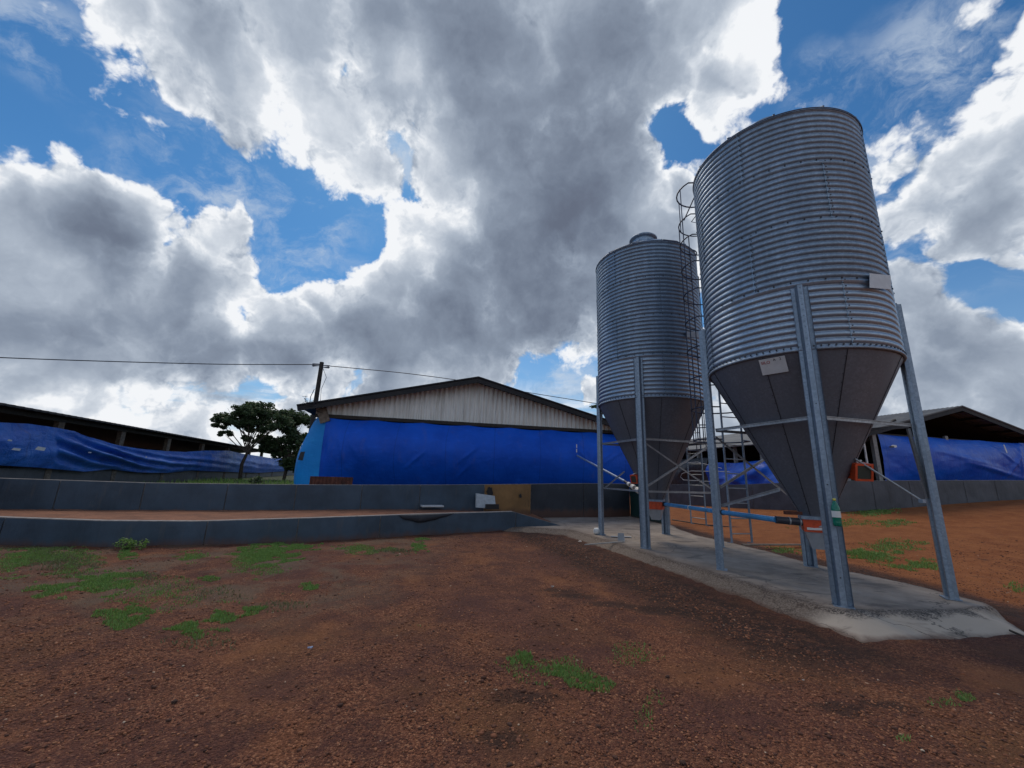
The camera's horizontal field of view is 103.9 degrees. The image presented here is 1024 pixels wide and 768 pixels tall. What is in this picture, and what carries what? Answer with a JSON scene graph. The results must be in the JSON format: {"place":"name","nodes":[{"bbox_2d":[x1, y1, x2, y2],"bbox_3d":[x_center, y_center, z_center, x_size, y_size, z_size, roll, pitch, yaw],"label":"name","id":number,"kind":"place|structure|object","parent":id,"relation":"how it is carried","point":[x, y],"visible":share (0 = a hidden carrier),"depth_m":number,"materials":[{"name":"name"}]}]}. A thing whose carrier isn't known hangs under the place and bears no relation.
{"place":"outdoors","nodes":[
{"label":"outdoors","id":0,"kind":"place"},
{"bbox_2d":[174,475,293,483],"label":"yard ground","id":1,"kind":"structure","parent":0,"point":[289,477],"depth_m":33.24,"materials":[{"name":"soil"}]},
{"bbox_2d":[0,402,293,482],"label":"livestock shed","id":2,"kind":"structure","parent":1,"relation":"on","point":[38,444],"depth_m":17.95,"materials":[{"name":"blue fabric"}]},
{"bbox_2d":[124,477,293,483],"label":"grass","id":3,"kind":"structure","parent":1,"relation":"on","point":[228,481],"depth_m":24.49,"materials":[{"name":"green plant"}]},
{"bbox_2d":[209,401,295,478],"bbox_3d":[-20.280,4.304,30.715,7.192,6.337,3.793,2,-13,0],"label":"acacia tree","id":4,"kind":"object","parent":1,"relation":"on","point":[249,417],"visible":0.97,"depth_m":30.68,"materials":[{"name":"green plant"}]},
{"bbox_2d":[248,476,264,483],"bbox_3d":[-14.753,5.686,23.252,0.893,0.736,1.367,13,-17,-40],"label":"shrub","id":5,"kind":"object","parent":1,"relation":"on","point":[256,479],"visible":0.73,"depth_m":23.01,"materials":[{"name":"green plant"}]},
{"bbox_2d":[258,408,310,480],"bbox_3d":[-18.212,4.777,32.602,4.927,6.111,3.440,2,-13,0],"label":"leafy tree","id":6,"kind":"object","parent":1,"relation":"on","point":[291,441],"visible":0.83,"depth_m":32.09,"materials":[{"name":"green plant"}]},
{"bbox_2d":[308,362,329,431],"bbox_3d":[-10.911,2.182,21.987,1.015,7.017,0.300,2,-13,0],"label":"utility pole","id":7,"kind":"object","parent":1,"relation":"on","point":[317,389],"visible":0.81,"depth_m":22.39,"materials":[{"name":"brown wood"}]},
{"bbox_2d":[0,357,319,364],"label":"power cable","id":8,"kind":"object","parent":7,"relation":"attached to","point":[159,362],"visible":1,"depth_m":19.70,"materials":[{"name":"black rubber"}]},
{"bbox_2d":[331,366,595,403],"bbox_3d":[-0.569,0.520,25.833,21.411,1.255,0.325,6,-13,-17],"label":"power cable","id":9,"kind":"object","parent":7,"relation":"attached to","point":[448,378],"visible":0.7,"depth_m":24.55,"materials":[{"name":"black rubber"}]},
{"bbox_2d":[309,476,352,484],"bbox_3d":[-6.076,3.469,13.416,1.354,0.704,0.046,4,-13,-12],"label":"corrugated board","id":10,"kind":"object","parent":1,"relation":"on","point":[331,480],"visible":0.43,"depth_m":13.46,"materials":[{"name":"brown metal"}]},
{"bbox_2d":[294,376,633,497],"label":"livestock shed","id":11,"kind":"structure","parent":1,"relation":"on","point":[476,430],"depth_m":15.64,"materials":[{"name":"blue fabric"}]},
{"bbox_2d":[0,509,550,521],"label":"terrace ground","id":12,"kind":"structure","parent":0,"point":[154,514],"depth_m":10.01,"materials":[{"name":"soil"}]},
{"bbox_2d":[420,505,443,506],"bbox_3d":[-2.660,4.061,13.336,0.720,0.045,0.350,7,-14,-21],"label":"board","id":13,"kind":"object","parent":12,"relation":"on","point":[431,505],"visible":1,"depth_m":13.21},
{"bbox_2d":[475,493,498,508],"bbox_3d":[-0.859,4.065,13.895,0.804,0.502,0.422,4,-13,-8],"label":"foam sheet","id":14,"kind":"object","parent":12,"relation":"on","point":[484,501],"visible":1,"depth_m":13.92,"materials":[{"name":"white plastic"}]},
{"bbox_2d":[0,537,975,741],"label":"grass","id":15,"kind":"structure","parent":0,"point":[276,549],"depth_m":5.35,"materials":[{"name":"green plant"}]},
{"bbox_2d":[0,499,1023,767],"bbox_3d":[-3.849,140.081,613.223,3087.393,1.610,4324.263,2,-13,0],"label":"ground","id":16,"kind":"structure","parent":0,"point":[996,661],"depth_m":3.69,"materials":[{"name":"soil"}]},
{"bbox_2d":[113,537,149,550],"bbox_3d":[-7.539,3.152,7.905,0.603,0.243,0.296,2,-13,0],"label":"weed","id":17,"kind":"object","parent":16,"relation":"on","point":[129,545],"visible":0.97,"depth_m":7.88,"materials":[{"name":"green plant"}]},
{"bbox_2d":[0,545,415,653],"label":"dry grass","id":18,"kind":"structure","parent":16,"relation":"on","point":[53,562],"depth_m":6.24,"materials":[{"name":"green plant"}]},
{"bbox_2d":[0,511,560,546],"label":"retaining wall","id":19,"kind":"structure","parent":16,"relation":"on","point":[36,531],"depth_m":8.95,"materials":[{"name":"grey concrete"}]},
{"bbox_2d":[0,478,629,517],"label":"boundary wall","id":20,"kind":"structure","parent":16,"relation":"on","point":[562,500],"depth_m":11.98,"materials":[{"name":"grey concrete"}]},
{"bbox_2d":[630,484,670,524],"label":"return wall","id":21,"kind":"structure","parent":16,"relation":"on","point":[634,504],"depth_m":16.01,"materials":[{"name":"metal"}]},
{"bbox_2d":[672,519,728,526],"bbox_3d":[7.647,5.244,14.946,3.251,0.090,0.530,-6,-15,30],"label":"hose","id":22,"kind":"object","parent":16,"relation":"on","point":[696,523],"visible":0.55,"depth_m":15.20,"materials":[{"name":"plastic"}]},
{"bbox_2d":[680,462,729,481],"bbox_3d":[11.622,5.484,25.043,0.040,1.209,5.421,4,-13,-12],"label":"pipe frame","id":23,"kind":"object","parent":16,"relation":"on","point":[701,471],"visible":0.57,"depth_m":24.75,"materials":[{"name":"grey metal"}]},
{"bbox_2d":[504,516,1023,642],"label":"concrete slab","id":24,"kind":"structure","parent":16,"relation":"on","point":[886,609],"depth_m":6.01,"materials":[{"name":"grey concrete"}]},
{"bbox_2d":[593,528,599,533],"bbox_3d":[2.348,3.988,10.857,0.255,0.170,0.167,6,-13,-17],"label":"jug","id":25,"kind":"object","parent":24,"relation":"on","point":[596,530],"visible":0.56,"depth_m":10.78,"materials":[{"name":"white plastic"}]},
{"bbox_2d":[585,533,631,544],"bbox_3d":[2.419,3.716,9.719,0.569,0.180,2.060,-6,-15,32],"label":"metal offcut","id":26,"kind":"object","parent":24,"relation":"on","point":[621,536],"visible":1,"depth_m":9.74,"materials":[{"name":"grey metal"}]},
{"bbox_2d":[596,232,724,548],"bbox_3d":[4.073,-0.257,11.048,3.377,8.634,2.810,2,-13,0],"label":"feed silo","id":27,"kind":"object","parent":24,"relation":"on","point":[643,404],"visible":0.9,"depth_m":10.09,"materials":[{"name":"metal"}]},
{"bbox_2d":[576,455,638,493],"bbox_3d":[3.108,2.900,13.399,0.300,1.278,5.438,4,-13,-8],"label":"auger pipe","id":28,"kind":"object","parent":27,"relation":"attached to","point":[632,486],"visible":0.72,"depth_m":12.61,"materials":[{"name":"white metal"}]},
{"bbox_2d":[676,105,962,608],"bbox_3d":[4.772,-1.012,7.624,2.766,8.633,3.825,10,-15,-32],"label":"feed silo","id":29,"kind":"object","parent":24,"relation":"on","point":[805,353],"visible":0.99,"depth_m":6.30,"materials":[{"name":"metal"}]},
{"bbox_2d":[662,502,802,525],"bbox_3d":[4.096,2.616,8.281,0.424,0.140,3.975,4,-13,-11],"label":"auger pipe","id":30,"kind":"object","parent":29,"relation":"attached to","point":[787,520],"visible":0.94,"depth_m":7.12,"materials":[{"name":"metal"}]},
{"bbox_2d":[831,498,841,526],"bbox_3d":[4.226,1.672,5.224,0.097,0.347,0.097,2,-13,0],"label":"bottle","id":31,"kind":"object","parent":29,"relation":"attached to","point":[836,514],"visible":1,"depth_m":5.19,"materials":[{"name":"teal plastic"}]},
{"bbox_2d":[741,544,800,545],"bbox_3d":[6.846,4.173,10.402,1.955,0.030,0.100,4,-13,-10],"label":"plank","id":32,"kind":"object","parent":16,"relation":"on","point":[771,544],"visible":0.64,"depth_m":10.32,"materials":[{"name":"brown wood"}]},
{"bbox_2d":[669,480,1023,511],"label":"yard wall","id":33,"kind":"structure","parent":16,"relation":"on","point":[868,495],"depth_m":16.61,"materials":[{"name":"grey concrete"}]},
{"bbox_2d":[671,405,1023,484],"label":"livestock shed","id":34,"kind":"structure","parent":16,"relation":"on","point":[966,443],"depth_m":18.62,"materials":[{"name":"corrugated metal sheet"},{"name":"tarp"}]},
{"bbox_2d":[1009,629,1023,636],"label":"stick","id":35,"kind":"object","parent":16,"relation":"on","point":[1014,632],"visible":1,"depth_m":4.59,"materials":[{"name":"brown plant"}]},
{"bbox_2d":[0,0,1023,457],"label":"sky","id":36,"kind":"structure","parent":0,"point":[436,188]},
{"bbox_2d":[507,534,910,668],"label":"gravel","id":37,"kind":"structure","parent":0,"point":[607,562],"depth_m":5.82,"materials":[{"name":"gravel"}]},
{"bbox_2d":[757,508,1023,592],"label":"grass","id":38,"kind":"structure","parent":0,"point":[879,555],"depth_m":9.90,"materials":[{"name":"green plant"}]}
]}

